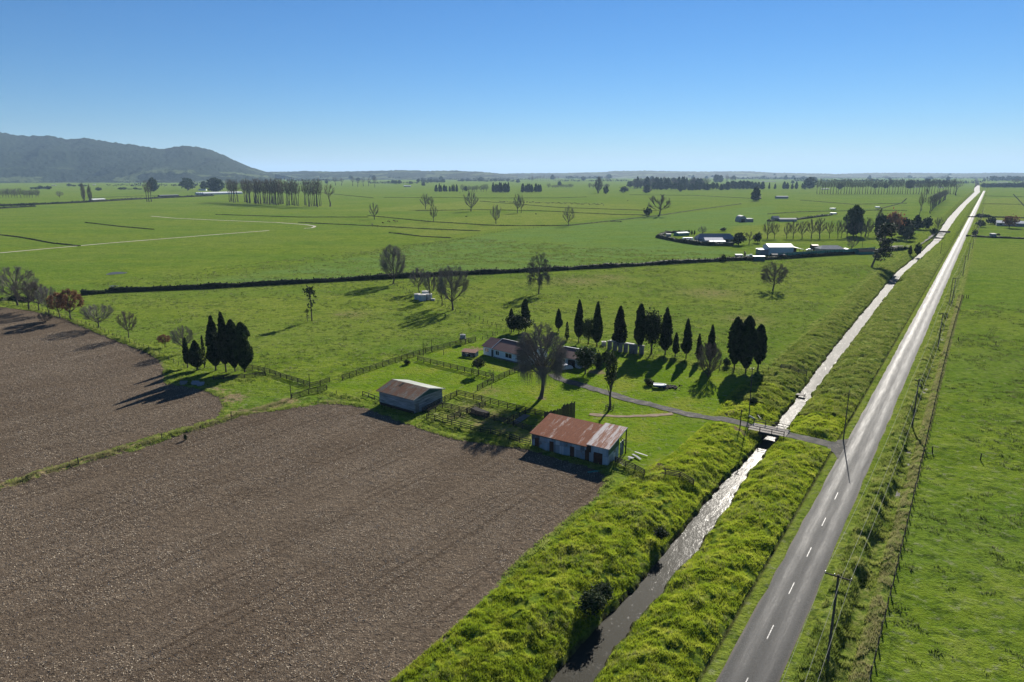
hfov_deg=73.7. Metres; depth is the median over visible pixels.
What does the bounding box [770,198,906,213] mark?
drain
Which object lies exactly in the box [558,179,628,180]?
woodland
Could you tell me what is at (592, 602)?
bush
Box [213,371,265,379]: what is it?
rail fence
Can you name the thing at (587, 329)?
evergreen tree
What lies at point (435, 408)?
rail fence
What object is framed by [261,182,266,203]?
bare tree
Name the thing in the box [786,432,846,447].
driveway
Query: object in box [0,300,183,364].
wire fence
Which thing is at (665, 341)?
conifer
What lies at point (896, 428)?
grass
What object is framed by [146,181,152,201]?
bare tree
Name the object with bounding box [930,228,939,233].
bush
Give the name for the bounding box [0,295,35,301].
hedge
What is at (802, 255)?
hedge
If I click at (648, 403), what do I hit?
driveway
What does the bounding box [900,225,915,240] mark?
evergreen tree
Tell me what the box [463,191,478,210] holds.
bare tree
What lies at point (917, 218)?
conifer
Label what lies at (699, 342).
conifer
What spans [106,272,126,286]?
puddle
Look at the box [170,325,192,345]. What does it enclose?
bare tree
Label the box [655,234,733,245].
hedge
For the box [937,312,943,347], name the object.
power pole
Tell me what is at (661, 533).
bush
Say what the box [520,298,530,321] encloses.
conifer
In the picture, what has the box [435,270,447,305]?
bare tree
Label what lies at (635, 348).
concrete pillar
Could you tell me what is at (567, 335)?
conifer
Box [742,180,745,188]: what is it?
tree
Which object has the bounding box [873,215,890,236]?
evergreen tree
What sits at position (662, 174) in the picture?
hills
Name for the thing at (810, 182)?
evergreen tree
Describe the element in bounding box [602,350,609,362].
bush
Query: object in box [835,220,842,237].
bare tree
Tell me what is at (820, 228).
bare tree
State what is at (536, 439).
door
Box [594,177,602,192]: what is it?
poplar tree
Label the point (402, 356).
rail fence
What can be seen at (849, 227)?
bare tree
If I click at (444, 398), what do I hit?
rail fence
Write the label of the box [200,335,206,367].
conifer
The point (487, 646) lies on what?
grass
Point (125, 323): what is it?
bare tree
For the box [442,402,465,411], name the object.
rail fence
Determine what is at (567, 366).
parked car
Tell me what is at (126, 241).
farm track
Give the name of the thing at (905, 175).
hills
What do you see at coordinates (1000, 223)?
white roofed house
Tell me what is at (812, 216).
hedge
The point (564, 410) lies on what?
plank wall
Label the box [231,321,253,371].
conifer
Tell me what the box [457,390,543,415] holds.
rail fence
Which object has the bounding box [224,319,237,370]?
conifer
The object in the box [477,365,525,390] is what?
rail fence
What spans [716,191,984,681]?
road
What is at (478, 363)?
garden tree
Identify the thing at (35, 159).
hills
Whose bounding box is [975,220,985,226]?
evergreen tree
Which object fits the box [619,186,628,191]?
evergreen tree
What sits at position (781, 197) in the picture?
hay shed
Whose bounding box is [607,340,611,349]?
concrete pillar
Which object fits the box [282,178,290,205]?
bare tree
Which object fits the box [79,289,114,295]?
hedge
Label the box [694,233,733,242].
glass roofed house
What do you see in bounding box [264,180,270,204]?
bare tree
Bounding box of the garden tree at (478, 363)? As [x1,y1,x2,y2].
[471,357,486,368]
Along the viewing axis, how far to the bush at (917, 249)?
429.08 m
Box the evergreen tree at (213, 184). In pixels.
[205,177,225,191]
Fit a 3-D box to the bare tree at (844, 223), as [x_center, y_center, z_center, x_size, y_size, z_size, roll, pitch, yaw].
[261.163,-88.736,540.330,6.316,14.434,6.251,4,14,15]
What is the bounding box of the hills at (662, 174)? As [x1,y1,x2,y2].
[508,170,850,177]
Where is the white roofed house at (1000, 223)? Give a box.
[996,220,1023,226]
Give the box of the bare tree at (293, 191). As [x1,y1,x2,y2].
[290,178,296,205]
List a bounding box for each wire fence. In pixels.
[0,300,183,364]
[6,394,289,484]
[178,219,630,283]
[556,333,780,371]
[868,295,962,681]
[932,446,1023,464]
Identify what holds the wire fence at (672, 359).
on the ground at (970, 625)
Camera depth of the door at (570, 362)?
180.68 m
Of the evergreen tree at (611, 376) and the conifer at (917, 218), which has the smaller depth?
the evergreen tree at (611, 376)
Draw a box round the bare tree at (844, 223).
[839,222,845,236]
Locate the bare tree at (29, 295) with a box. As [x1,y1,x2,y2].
[22,281,47,310]
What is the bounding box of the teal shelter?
[674,232,688,235]
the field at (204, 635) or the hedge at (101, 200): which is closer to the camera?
the field at (204, 635)
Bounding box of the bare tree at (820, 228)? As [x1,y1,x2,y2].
[815,218,827,237]
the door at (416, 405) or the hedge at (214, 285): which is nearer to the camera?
the door at (416, 405)
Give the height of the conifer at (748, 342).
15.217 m
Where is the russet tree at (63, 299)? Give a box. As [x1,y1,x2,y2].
[54,288,84,319]
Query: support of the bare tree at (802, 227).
on the ground at (970, 625)
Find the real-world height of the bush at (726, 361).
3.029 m
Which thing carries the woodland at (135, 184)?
on the ground at (970, 625)
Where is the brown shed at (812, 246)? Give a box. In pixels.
[810,244,818,249]
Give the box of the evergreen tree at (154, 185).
[148,177,158,191]
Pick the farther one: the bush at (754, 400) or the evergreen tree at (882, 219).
the evergreen tree at (882, 219)
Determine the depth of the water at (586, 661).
97.41 m
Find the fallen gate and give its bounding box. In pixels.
[514,414,529,422]
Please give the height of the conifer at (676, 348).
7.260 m
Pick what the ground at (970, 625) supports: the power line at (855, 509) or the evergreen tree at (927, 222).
the evergreen tree at (927, 222)
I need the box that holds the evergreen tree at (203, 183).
[199,181,206,188]
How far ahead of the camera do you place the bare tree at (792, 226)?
534.87 m
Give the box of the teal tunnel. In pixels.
[855,248,874,254]
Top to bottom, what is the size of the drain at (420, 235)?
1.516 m
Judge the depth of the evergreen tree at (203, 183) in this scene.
2052.62 m
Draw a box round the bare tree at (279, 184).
[274,179,280,204]
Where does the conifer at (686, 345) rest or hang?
on the ground at (970, 625)
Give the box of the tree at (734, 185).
[732,182,737,188]
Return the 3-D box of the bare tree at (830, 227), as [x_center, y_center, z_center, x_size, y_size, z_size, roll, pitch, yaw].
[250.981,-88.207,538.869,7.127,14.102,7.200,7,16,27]
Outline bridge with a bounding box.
[747,415,789,442]
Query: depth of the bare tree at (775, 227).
534.91 m
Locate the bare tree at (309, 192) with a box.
[305,180,310,206]
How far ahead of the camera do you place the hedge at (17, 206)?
1011.70 m
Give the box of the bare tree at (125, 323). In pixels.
[116,310,136,337]
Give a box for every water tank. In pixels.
[418,294,425,300]
[426,293,431,299]
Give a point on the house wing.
(571, 361)
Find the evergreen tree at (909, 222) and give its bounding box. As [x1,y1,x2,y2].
[897,217,916,236]
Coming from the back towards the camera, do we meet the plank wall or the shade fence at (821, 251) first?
the shade fence at (821, 251)
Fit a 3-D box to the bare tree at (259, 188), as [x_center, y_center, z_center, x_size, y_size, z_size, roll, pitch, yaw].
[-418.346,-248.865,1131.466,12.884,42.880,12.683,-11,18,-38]
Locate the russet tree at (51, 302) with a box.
[45,292,65,317]
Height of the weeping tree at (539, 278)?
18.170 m
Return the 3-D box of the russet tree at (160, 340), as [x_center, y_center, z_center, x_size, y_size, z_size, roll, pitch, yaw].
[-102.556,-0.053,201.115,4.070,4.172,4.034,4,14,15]
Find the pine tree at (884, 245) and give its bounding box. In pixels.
[871,222,899,267]
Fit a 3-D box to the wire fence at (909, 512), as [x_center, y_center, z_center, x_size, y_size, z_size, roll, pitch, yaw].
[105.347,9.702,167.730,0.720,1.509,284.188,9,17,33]
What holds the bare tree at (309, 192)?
on the ground at (970, 625)
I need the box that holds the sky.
[0,0,1023,173]
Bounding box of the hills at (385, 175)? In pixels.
[270,170,517,179]
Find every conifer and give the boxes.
[182,337,188,367]
[188,340,204,369]
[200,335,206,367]
[205,315,220,370]
[216,311,227,371]
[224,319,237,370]
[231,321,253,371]
[302,283,316,320]
[507,309,513,332]
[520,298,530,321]
[555,308,562,330]
[565,322,569,340]
[574,299,583,342]
[591,301,603,346]
[611,305,627,345]
[633,303,645,348]
[643,184,651,192]
[658,307,672,354]
[672,332,679,356]
[680,318,692,358]
[694,333,701,356]
[706,324,715,363]
[726,316,742,370]
[737,316,757,371]
[751,186,760,200]
[753,324,767,368]
[912,215,921,228]
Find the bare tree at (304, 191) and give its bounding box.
[300,179,306,204]
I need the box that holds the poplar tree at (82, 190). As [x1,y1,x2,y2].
[80,182,84,200]
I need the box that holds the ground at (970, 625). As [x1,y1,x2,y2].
[0,173,1023,681]
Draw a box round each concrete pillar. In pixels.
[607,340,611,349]
[612,342,617,350]
[618,342,622,351]
[623,343,627,351]
[629,344,632,353]
[633,344,637,353]
[639,345,644,353]
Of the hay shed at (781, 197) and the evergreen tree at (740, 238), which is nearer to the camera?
the evergreen tree at (740, 238)
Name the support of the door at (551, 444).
in the tin shed at (594, 442)
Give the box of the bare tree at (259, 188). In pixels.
[256,178,262,203]
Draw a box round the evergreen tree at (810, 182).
[802,177,816,187]
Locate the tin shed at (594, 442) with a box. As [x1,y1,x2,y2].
[529,413,627,465]
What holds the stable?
on the ground at (970, 625)
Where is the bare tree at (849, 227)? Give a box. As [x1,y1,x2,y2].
[844,220,852,233]
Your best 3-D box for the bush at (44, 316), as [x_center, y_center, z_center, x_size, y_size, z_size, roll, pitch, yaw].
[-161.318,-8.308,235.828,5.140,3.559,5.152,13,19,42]
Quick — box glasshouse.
[195,191,242,194]
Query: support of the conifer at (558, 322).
on the ground at (970, 625)
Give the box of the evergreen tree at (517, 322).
[502,312,534,333]
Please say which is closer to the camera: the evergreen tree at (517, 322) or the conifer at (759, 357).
the conifer at (759, 357)
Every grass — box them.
[0,301,784,582]
[0,397,294,488]
[389,381,859,681]
[732,266,933,420]
[791,293,957,681]
[847,295,962,681]
[888,302,1023,675]
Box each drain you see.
[0,234,80,245]
[84,222,152,229]
[215,214,364,216]
[298,222,479,230]
[367,215,572,225]
[384,197,571,197]
[389,232,450,237]
[417,209,641,214]
[482,201,656,210]
[567,203,740,225]
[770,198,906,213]
[803,200,902,203]
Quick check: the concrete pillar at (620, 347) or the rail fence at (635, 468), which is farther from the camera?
the concrete pillar at (620, 347)
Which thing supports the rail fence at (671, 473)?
on the ground at (970, 625)
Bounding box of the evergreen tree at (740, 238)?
[732,231,746,244]
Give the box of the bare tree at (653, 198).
[647,194,670,215]
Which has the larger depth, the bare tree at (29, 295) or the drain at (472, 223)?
the drain at (472, 223)
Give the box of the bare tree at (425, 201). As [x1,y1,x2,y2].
[419,194,428,208]
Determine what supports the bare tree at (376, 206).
on the ground at (970, 625)
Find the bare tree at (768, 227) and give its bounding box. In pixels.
[763,220,774,238]
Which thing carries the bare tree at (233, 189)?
on the ground at (970, 625)
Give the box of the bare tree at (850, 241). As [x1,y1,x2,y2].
[847,236,858,248]
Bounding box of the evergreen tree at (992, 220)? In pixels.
[986,216,996,223]
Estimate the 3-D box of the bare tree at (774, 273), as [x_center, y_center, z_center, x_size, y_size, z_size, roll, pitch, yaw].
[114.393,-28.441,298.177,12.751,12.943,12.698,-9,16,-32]
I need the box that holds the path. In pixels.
[589,412,673,416]
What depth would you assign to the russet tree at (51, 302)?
238.66 m
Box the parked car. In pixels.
[562,364,572,369]
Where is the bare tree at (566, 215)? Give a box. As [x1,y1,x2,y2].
[563,205,574,225]
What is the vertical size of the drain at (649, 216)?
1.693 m
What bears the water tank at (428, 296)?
on the ground at (970, 625)
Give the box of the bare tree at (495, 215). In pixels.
[489,204,500,220]
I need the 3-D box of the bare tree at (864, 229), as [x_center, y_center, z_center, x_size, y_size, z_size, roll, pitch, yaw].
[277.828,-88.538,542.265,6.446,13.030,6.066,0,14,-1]
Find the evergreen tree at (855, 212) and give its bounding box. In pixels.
[843,204,865,235]
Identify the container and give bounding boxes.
[752,256,765,260]
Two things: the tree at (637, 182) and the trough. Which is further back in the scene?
the tree at (637, 182)
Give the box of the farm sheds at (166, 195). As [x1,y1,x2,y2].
[157,195,178,196]
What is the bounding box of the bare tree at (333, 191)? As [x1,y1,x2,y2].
[323,183,334,206]
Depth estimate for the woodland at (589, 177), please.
6008.17 m
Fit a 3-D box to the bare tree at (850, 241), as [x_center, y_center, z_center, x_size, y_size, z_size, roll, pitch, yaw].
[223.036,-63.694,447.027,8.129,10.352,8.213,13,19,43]
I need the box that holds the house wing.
[563,346,596,368]
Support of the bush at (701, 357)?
on the ground at (970, 625)
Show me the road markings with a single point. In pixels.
(790, 589)
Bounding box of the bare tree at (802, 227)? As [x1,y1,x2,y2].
[798,222,807,237]
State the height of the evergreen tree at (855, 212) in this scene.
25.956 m
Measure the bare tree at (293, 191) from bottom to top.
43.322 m
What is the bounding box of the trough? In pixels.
[471,406,489,417]
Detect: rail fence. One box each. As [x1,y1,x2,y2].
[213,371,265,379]
[247,364,308,385]
[291,385,326,397]
[309,377,329,387]
[342,337,475,379]
[362,391,379,401]
[417,356,493,377]
[422,390,456,412]
[426,414,530,444]
[427,402,442,414]
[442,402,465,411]
[447,410,460,419]
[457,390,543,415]
[466,408,531,430]
[467,400,485,411]
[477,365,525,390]
[507,410,525,423]
[615,456,644,474]
[665,469,694,484]
[781,364,806,375]
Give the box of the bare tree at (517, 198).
[513,194,520,212]
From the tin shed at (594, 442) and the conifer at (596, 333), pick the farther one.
the conifer at (596, 333)
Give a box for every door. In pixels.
[415,403,418,412]
[535,438,538,446]
[549,441,553,451]
[568,359,574,367]
[570,446,573,456]
[585,450,588,460]
[593,452,597,463]
[598,453,602,464]
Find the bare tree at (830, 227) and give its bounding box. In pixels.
[826,222,834,237]
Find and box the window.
[505,353,511,358]
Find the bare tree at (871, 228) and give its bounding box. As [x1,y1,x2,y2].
[865,224,873,237]
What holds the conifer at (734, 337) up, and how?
on the ground at (970, 625)
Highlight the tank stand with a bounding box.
[459,334,465,343]
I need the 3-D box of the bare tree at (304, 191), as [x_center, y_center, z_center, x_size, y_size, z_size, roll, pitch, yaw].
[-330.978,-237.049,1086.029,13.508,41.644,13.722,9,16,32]
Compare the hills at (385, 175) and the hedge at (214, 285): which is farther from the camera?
the hills at (385, 175)
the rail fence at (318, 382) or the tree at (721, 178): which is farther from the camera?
the tree at (721, 178)
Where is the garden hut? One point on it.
(468, 352)
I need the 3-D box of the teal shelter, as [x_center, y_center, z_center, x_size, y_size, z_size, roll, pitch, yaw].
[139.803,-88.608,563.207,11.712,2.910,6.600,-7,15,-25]
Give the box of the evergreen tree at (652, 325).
[641,307,662,353]
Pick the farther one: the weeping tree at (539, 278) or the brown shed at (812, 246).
the brown shed at (812, 246)
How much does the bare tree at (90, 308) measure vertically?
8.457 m
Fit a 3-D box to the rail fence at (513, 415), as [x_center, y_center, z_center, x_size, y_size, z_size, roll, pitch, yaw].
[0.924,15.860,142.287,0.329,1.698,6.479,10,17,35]
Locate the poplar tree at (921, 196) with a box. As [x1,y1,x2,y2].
[919,193,924,214]
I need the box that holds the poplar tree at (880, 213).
[874,207,883,228]
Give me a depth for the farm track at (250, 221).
723.04 m
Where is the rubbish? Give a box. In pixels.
[657,384,682,389]
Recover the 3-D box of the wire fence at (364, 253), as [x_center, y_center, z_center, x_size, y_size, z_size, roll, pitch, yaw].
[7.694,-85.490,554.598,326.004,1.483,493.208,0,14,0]
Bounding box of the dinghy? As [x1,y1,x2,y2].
[653,383,666,387]
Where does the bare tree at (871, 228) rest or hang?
on the ground at (970, 625)
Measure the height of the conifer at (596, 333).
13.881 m
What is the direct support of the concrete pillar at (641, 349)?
on the ground at (970, 625)
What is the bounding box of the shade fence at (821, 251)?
[778,247,874,255]
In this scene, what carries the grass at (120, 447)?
on the ground at (970, 625)
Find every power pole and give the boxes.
[748,368,753,414]
[824,570,851,663]
[843,390,849,439]
[911,379,922,427]
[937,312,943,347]
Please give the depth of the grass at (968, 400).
137.48 m
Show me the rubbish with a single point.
(670, 386)
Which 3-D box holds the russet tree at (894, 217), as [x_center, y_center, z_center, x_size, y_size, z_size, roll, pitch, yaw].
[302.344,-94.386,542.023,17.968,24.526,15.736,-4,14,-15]
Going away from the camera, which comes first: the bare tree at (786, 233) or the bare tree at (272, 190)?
the bare tree at (786, 233)
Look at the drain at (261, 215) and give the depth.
818.66 m
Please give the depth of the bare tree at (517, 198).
874.71 m
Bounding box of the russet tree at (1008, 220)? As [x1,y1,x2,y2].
[1002,214,1020,227]
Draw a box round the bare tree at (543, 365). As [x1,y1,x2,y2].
[513,321,568,398]
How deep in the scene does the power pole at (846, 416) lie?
130.07 m
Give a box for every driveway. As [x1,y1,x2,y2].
[550,373,751,426]
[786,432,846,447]
[828,439,848,458]
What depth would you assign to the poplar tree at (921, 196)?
819.77 m
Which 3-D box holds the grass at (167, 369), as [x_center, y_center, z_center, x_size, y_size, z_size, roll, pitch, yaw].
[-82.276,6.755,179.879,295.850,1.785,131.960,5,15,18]
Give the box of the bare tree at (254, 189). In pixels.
[250,178,256,203]
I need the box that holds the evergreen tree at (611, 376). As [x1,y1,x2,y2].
[604,345,617,409]
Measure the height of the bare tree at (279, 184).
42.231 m
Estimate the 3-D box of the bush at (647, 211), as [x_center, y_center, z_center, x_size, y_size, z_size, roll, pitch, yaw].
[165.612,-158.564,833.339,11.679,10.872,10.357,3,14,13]
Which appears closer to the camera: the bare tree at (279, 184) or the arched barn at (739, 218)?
the arched barn at (739, 218)
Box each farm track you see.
[1,230,269,252]
[154,216,315,227]
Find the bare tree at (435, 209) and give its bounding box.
[429,204,436,220]
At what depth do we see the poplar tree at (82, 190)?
1193.08 m
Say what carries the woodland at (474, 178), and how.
on the ground at (970, 625)
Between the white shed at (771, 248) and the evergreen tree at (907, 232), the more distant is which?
the evergreen tree at (907, 232)
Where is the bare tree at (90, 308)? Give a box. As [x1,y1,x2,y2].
[77,304,113,327]
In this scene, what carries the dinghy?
on the ground at (970, 625)
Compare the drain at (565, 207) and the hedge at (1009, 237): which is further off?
the drain at (565, 207)
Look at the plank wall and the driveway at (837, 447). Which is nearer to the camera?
the driveway at (837, 447)
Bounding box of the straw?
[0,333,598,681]
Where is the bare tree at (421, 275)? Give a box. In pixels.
[408,267,429,292]
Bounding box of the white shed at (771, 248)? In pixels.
[756,243,803,254]
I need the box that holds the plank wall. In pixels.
[544,402,574,417]
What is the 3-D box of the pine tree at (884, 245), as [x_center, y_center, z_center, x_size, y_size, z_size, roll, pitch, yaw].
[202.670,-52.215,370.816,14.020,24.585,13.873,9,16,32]
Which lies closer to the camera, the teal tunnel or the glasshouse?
the teal tunnel
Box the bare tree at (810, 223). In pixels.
[806,219,819,237]
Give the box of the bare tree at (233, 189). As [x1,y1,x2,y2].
[228,179,234,202]
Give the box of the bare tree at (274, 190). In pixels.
[270,180,278,204]
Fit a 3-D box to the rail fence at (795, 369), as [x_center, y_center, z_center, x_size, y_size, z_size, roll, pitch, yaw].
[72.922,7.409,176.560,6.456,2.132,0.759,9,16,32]
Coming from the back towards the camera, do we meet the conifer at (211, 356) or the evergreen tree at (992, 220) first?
the evergreen tree at (992, 220)
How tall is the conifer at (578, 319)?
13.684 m
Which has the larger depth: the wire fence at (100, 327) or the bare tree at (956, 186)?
the bare tree at (956, 186)
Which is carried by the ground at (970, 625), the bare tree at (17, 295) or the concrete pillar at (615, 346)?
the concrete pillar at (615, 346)
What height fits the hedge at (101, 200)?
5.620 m
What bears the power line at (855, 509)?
attached to the power pole at (832, 620)
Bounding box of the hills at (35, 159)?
[0,132,291,182]
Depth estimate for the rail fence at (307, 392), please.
158.66 m
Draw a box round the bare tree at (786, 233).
[783,222,790,237]
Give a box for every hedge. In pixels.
[0,194,213,205]
[0,205,35,208]
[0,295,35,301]
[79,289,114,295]
[107,255,747,292]
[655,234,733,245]
[659,230,686,234]
[746,246,909,260]
[767,213,832,221]
[966,235,1023,238]
[968,216,1023,217]
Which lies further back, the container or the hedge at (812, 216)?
the hedge at (812, 216)
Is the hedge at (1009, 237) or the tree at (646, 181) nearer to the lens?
the hedge at (1009, 237)
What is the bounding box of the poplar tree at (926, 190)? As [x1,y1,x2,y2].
[924,184,929,201]
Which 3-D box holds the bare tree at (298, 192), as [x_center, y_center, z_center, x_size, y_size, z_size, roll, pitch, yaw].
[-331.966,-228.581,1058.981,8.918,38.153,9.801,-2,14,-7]
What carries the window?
in the white house at (503, 349)
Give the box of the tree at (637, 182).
[635,178,639,188]
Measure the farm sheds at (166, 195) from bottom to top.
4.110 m
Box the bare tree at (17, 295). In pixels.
[9,280,39,309]
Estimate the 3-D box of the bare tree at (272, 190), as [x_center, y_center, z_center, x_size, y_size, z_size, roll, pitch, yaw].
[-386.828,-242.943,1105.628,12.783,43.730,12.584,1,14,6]
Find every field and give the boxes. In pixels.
[0,306,228,484]
[0,402,607,681]
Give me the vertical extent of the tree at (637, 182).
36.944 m
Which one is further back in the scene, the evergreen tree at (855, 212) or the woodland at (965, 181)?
the woodland at (965, 181)
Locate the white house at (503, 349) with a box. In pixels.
[481,337,548,363]
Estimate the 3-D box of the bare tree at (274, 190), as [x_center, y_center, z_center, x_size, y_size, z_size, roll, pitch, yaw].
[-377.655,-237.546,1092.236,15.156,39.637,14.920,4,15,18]
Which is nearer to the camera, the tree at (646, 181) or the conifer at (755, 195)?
the conifer at (755, 195)
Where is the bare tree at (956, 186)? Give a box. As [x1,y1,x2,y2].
[950,179,964,194]
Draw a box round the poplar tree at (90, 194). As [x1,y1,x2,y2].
[87,184,91,201]
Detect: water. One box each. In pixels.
[550,185,979,681]
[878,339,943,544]
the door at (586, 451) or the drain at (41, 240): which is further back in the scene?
the drain at (41, 240)
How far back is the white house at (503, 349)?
189.10 m
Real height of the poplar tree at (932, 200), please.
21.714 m
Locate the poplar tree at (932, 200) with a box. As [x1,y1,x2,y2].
[929,195,938,210]
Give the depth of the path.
144.71 m
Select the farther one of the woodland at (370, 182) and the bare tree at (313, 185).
the woodland at (370, 182)
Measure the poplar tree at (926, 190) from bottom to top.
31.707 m
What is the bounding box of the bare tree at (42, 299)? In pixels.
[34,286,55,312]
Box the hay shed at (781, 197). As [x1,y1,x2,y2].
[775,196,787,198]
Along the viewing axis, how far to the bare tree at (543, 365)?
151.92 m
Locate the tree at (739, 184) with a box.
[737,180,742,188]
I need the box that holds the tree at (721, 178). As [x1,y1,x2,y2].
[718,175,723,181]
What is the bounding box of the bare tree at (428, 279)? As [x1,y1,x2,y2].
[423,271,435,299]
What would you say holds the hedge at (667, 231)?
on the ground at (970, 625)
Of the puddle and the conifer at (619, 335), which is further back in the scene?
the puddle
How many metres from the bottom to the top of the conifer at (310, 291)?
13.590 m
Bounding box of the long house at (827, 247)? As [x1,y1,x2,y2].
[814,245,847,250]
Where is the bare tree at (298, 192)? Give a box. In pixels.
[295,184,299,204]
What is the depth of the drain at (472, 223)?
679.46 m
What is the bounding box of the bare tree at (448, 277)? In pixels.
[435,264,470,309]
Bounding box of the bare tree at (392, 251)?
[378,244,406,283]
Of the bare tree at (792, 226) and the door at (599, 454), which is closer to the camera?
the door at (599, 454)
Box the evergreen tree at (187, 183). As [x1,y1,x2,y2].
[178,177,194,190]
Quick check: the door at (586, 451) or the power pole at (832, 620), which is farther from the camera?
the door at (586, 451)
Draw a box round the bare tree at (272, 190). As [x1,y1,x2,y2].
[268,178,275,204]
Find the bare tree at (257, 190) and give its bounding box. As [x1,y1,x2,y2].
[253,179,261,203]
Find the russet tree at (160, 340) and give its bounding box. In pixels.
[156,334,169,346]
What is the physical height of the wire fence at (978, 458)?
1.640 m
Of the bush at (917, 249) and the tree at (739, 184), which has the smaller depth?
the bush at (917, 249)
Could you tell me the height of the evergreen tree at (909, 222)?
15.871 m
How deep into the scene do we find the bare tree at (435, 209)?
722.49 m
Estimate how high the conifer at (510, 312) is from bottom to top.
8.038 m
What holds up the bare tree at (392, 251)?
on the ground at (970, 625)
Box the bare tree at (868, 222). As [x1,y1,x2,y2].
[860,217,874,236]
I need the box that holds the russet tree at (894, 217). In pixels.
[886,207,905,237]
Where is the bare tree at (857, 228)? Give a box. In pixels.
[854,220,861,237]
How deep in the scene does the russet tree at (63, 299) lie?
235.14 m
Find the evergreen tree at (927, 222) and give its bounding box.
[919,216,933,228]
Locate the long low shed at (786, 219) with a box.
[777,218,796,221]
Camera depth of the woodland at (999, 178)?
4398.59 m
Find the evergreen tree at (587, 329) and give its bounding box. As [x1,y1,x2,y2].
[581,315,593,344]
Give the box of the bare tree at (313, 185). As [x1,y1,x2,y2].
[311,178,320,206]
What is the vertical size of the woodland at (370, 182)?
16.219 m
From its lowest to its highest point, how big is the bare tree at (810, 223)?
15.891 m
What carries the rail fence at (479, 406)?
on the ground at (970, 625)
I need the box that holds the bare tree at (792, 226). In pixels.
[789,220,799,237]
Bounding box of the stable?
[770,254,784,256]
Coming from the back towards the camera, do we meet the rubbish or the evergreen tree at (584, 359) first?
the evergreen tree at (584, 359)
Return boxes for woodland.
[114,183,200,185]
[290,178,341,180]
[369,181,427,183]
[420,177,533,179]
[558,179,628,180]
[564,176,602,178]
[736,176,808,178]
[790,177,986,178]
[791,178,903,180]
[912,180,985,183]
[983,176,1023,180]
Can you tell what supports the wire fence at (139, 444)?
on the ground at (970, 625)
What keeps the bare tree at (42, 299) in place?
on the ground at (970, 625)
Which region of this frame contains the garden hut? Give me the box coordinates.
[461,348,477,356]
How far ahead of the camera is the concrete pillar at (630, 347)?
194.27 m
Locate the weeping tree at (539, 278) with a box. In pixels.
[526,252,551,293]
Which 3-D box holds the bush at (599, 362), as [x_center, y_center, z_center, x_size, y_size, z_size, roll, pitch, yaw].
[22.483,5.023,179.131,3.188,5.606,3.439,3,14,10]
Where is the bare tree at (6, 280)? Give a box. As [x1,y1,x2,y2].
[0,266,38,305]
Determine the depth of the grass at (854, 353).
194.13 m
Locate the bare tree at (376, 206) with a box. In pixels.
[369,203,378,218]
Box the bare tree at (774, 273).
[760,261,788,289]
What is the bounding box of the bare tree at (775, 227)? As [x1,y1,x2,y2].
[771,223,779,238]
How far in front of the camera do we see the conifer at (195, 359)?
176.76 m
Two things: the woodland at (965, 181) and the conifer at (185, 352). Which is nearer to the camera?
the conifer at (185, 352)
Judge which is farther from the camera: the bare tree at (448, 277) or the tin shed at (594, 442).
the bare tree at (448, 277)
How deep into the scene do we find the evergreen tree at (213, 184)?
1817.83 m
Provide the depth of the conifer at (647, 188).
1774.52 m
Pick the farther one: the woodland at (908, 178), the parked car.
the woodland at (908, 178)
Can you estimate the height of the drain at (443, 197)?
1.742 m
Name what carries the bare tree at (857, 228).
on the ground at (970, 625)
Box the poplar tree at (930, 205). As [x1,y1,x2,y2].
[926,196,937,213]
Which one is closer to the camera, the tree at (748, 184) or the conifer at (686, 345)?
the conifer at (686, 345)
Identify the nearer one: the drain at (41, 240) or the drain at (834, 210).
the drain at (41, 240)
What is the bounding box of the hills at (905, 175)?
[842,173,1023,177]
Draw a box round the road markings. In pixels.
[746,493,837,681]
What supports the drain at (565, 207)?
on the ground at (970, 625)
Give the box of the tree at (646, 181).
[644,176,649,185]
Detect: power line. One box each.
[782,227,975,680]
[805,219,980,680]
[818,234,976,679]
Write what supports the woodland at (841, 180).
on the ground at (970, 625)
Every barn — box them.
[376,379,444,413]
[735,215,752,221]
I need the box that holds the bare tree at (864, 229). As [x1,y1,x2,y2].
[857,221,865,237]
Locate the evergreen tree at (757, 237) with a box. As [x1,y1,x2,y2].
[754,232,761,242]
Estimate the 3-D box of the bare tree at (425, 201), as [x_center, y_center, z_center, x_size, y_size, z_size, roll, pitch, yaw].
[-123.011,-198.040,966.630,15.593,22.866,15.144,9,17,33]
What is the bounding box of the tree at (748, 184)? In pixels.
[746,181,750,188]
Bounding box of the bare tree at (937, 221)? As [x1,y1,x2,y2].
[933,217,944,227]
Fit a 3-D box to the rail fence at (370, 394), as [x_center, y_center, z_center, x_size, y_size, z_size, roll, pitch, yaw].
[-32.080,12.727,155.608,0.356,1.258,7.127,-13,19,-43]
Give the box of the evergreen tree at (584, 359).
[573,345,596,373]
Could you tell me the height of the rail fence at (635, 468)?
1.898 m
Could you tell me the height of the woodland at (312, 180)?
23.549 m
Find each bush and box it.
[37,312,52,321]
[574,585,609,617]
[589,580,614,601]
[592,350,603,368]
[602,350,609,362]
[603,186,608,193]
[643,207,651,214]
[644,378,653,386]
[652,526,668,540]
[695,342,722,376]
[722,357,730,366]
[750,396,757,403]
[914,242,923,254]
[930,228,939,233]
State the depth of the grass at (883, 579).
95.04 m
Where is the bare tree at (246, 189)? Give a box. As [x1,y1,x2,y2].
[241,180,249,202]

